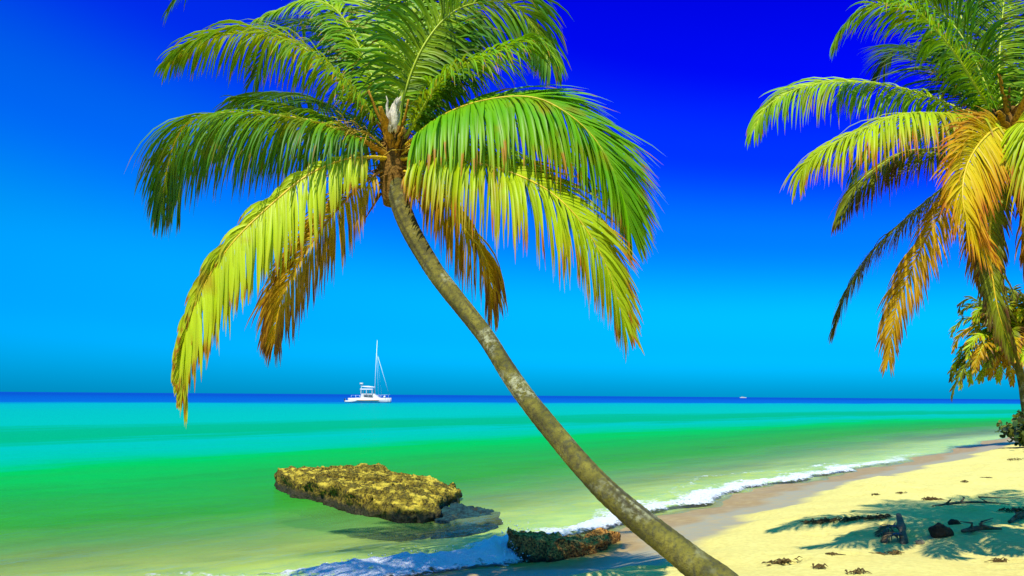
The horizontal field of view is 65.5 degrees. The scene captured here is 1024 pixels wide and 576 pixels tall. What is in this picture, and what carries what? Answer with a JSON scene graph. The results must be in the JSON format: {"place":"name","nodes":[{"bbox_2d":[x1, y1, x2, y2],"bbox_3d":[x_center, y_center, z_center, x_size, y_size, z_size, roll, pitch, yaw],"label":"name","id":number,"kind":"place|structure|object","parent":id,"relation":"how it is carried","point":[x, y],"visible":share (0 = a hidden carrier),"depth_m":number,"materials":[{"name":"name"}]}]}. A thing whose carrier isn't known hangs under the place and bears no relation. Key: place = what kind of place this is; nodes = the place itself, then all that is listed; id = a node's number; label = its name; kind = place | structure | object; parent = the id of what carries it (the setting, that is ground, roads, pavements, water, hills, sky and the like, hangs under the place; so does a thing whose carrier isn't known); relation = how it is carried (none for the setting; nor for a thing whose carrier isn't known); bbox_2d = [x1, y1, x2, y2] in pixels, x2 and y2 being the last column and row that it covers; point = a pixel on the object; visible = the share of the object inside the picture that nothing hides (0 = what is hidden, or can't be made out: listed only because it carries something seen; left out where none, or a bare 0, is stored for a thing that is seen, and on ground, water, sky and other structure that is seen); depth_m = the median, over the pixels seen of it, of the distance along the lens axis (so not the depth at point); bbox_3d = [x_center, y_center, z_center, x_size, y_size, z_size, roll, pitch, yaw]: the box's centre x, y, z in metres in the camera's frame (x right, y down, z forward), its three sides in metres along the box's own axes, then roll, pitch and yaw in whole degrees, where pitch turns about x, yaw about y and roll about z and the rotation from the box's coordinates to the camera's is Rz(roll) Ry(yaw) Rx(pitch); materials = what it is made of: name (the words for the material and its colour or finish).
{"place":"outdoors","nodes":[
{"label":"outdoors","id":0,"kind":"place"},
{"bbox_2d":[0,392,1020,575],"bbox_3d":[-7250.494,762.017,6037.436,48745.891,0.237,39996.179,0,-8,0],"label":"sea water","id":1,"kind":"structure","parent":0,"point":[87,468],"depth_m":35.11,"materials":[{"name":"green liquid"}]},
{"bbox_2d":[348,340,390,402],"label":"sailing catamaran","id":2,"kind":"object","parent":1,"relation":"on","point":[369,398],"visible":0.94,"depth_m":222.49,"materials":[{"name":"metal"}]},
{"bbox_2d":[326,521,529,562],"bbox_3d":[-0.719,3.652,11.352,1.830,0.412,4.309,-7,-10,42],"label":"sea spray","id":3,"kind":"object","parent":1,"relation":"on","point":[466,548],"visible":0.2,"depth_m":11.27,"materials":[{"name":"liquid"}]},
{"bbox_2d":[0,429,1023,575],"bbox_3d":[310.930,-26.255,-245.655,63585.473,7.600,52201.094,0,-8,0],"label":"beach ground","id":4,"kind":"structure","parent":0,"point":[747,531],"depth_m":13.80,"materials":[{"name":"beige sand"}]},
{"bbox_2d":[274,462,461,540],"bbox_3d":[-2.888,4.606,17.860,3.341,1.077,7.361,6,-9,-36],"label":"coastal rock","id":5,"kind":"object","parent":4,"relation":"on","point":[411,506],"visible":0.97,"depth_m":16.16,"materials":[{"name":"stone"}]},
{"bbox_2d":[124,0,738,575],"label":"palm tree","id":6,"kind":"object","parent":4,"relation":"on","point":[386,70],"visible":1,"depth_m":7.67,"materials":[{"name":"green plant"}]},
{"bbox_2d":[430,504,501,539],"bbox_3d":[-0.844,4.551,15.369,1.478,0.508,2.904,0,-8,0],"label":"coastal rock","id":7,"kind":"object","parent":4,"relation":"on","point":[455,520],"visible":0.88,"depth_m":14.60,"materials":[{"name":"stone"}]},
{"bbox_2d":[506,527,621,562],"bbox_3d":[0.941,3.920,11.482,1.928,0.790,1.223,2,-8,-15],"label":"coastal rock","id":8,"kind":"object","parent":4,"relation":"on","point":[542,546],"visible":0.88,"depth_m":11.21,"materials":[{"name":"stone"}]},
{"bbox_2d":[762,556,801,565],"bbox_3d":[3.019,3.032,8.865,0.469,0.100,0.303,0,-8,0],"label":"seaweed clump","id":9,"kind":"object","parent":4,"relation":"on","point":[780,561],"visible":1,"depth_m":8.80,"materials":[{"name":"brown plant"}]},
{"bbox_2d":[811,563,827,568],"bbox_3d":[3.204,2.887,8.290,0.186,0.045,0.141,0,-8,0],"label":"seaweed clump","id":10,"kind":"object","parent":4,"relation":"on","point":[818,565],"visible":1,"depth_m":8.26,"materials":[{"name":"brown plant"}]},
{"bbox_2d":[825,552,844,555],"bbox_3d":[3.638,2.993,8.990,0.183,0.024,0.160,2,-8,-13],"label":"seaweed clump","id":11,"kind":"object","parent":4,"relation":"on","point":[834,553],"visible":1,"depth_m":8.95,"materials":[{"name":"brown plant"}]},
{"bbox_2d":[800,513,891,523],"bbox_3d":[4.994,3.379,11.634,1.375,0.166,0.715,2,-8,-8],"label":"seaweed line","id":12,"kind":"object","parent":4,"relation":"on","point":[856,518],"visible":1,"depth_m":11.64,"materials":[{"name":"brown plant"}]},
{"bbox_2d":[845,567,871,573],"bbox_3d":[3.444,2.818,7.938,0.233,0.054,0.184,-1,-8,12],"label":"seaweed clump","id":13,"kind":"object","parent":4,"relation":"on","point":[858,570],"visible":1,"depth_m":7.92,"materials":[{"name":"brown plant"}]},
{"bbox_2d":[745,0,1023,377],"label":"palm tree","id":14,"kind":"object","parent":4,"relation":"on","point":[987,124],"visible":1,"depth_m":8.46,"materials":[{"name":"green plant"}]},
{"bbox_2d":[873,513,908,544],"bbox_3d":[4.943,3.167,10.444,0.403,0.264,1.345,-3,-8,22],"label":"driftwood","id":15,"kind":"object","parent":4,"relation":"on","point":[900,526],"visible":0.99,"depth_m":10.28,"materials":[{"name":"wood"}]},
{"bbox_2d":[884,550,903,554],"bbox_3d":[4.436,3.049,9.210,0.215,0.053,0.193,0,-8,0],"label":"seaweed clump","id":16,"kind":"object","parent":4,"relation":"on","point":[894,552],"visible":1,"depth_m":9.18,"materials":[{"name":"brown plant"}]},
{"bbox_2d":[915,540,924,543],"bbox_3d":[4.968,3.098,9.697,0.108,0.064,0.104,0,-8,0],"label":"beach stone","id":17,"kind":"object","parent":4,"relation":"on","point":[919,541],"visible":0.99,"depth_m":9.67,"materials":[{"name":"grey stone"}]},
{"bbox_2d":[922,496,943,499],"bbox_3d":[7.571,3.797,14.375,0.417,0.058,0.318,0,-8,0],"label":"seaweed clump","id":18,"kind":"object","parent":4,"relation":"on","point":[930,498],"visible":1,"depth_m":14.33,"materials":[{"name":"brown plant"}]},
{"bbox_2d":[928,522,953,537],"bbox_3d":[5.363,3.043,9.955,0.282,0.212,0.256,0,-8,0],"label":"rock","id":19,"kind":"object","parent":4,"relation":"on","point":[938,530],"visible":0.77,"depth_m":9.89,"materials":[{"name":"grey stone"}]},
{"bbox_2d":[947,519,960,524],"bbox_3d":[5.903,3.142,10.633,0.147,0.111,0.135,4,-9,-26],"label":"coconut husk","id":20,"kind":"object","parent":4,"relation":"on","point":[952,522],"visible":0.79,"depth_m":10.60,"materials":[{"name":"brown plant"}]},
{"bbox_2d":[932,496,1020,505],"bbox_3d":[7.626,3.564,13.326,1.532,0.146,0.470,1,-8,-5],"label":"driftwood","id":21,"kind":"object","parent":4,"relation":"on","point":[961,501],"visible":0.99,"depth_m":13.39,"materials":[{"name":"brown wood"}]},
{"bbox_2d":[960,518,1001,532],"bbox_3d":[5.958,3.018,10.107,0.648,0.144,0.149,4,-8,-25],"label":"driftwood","id":22,"kind":"object","parent":4,"relation":"on","point":[979,527],"visible":1,"depth_m":10.08,"materials":[{"name":"brown wood"}]},
{"bbox_2d":[947,284,1023,411],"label":"palm tree","id":23,"kind":"object","parent":4,"relation":"on","point":[987,355],"visible":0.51,"depth_m":35.85,"materials":[{"name":"green plant"}]},
{"bbox_2d":[985,557,1008,562],"bbox_3d":[5.203,2.910,8.537,0.203,0.051,0.224,-7,-11,44],"label":"seaweed clump","id":24,"kind":"object","parent":4,"relation":"on","point":[995,559],"visible":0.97,"depth_m":8.51,"materials":[{"name":"brown plant"}]},
{"bbox_2d":[995,410,1023,446],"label":"beach bush","id":25,"kind":"object","parent":4,"relation":"on","point":[1016,432],"visible":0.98,"depth_m":30.77,"materials":[{"name":"green plant"}]},
{"bbox_2d":[996,507,1023,511],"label":"seaweed clump","id":26,"kind":"object","parent":4,"relation":"on","point":[1009,510],"visible":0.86,"depth_m":11.69,"materials":[{"name":"brown plant"}]},
{"bbox_2d":[1008,507,1023,522],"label":"driftwood","id":27,"kind":"object","parent":4,"relation":"on","point":[1018,515],"visible":1,"depth_m":10.96,"materials":[{"name":"wood"}]},
{"bbox_2d":[0,0,1023,398],"label":"sky","id":28,"kind":"structure","parent":0,"point":[741,289],"materials":[{"name":"blue"}]}
]}

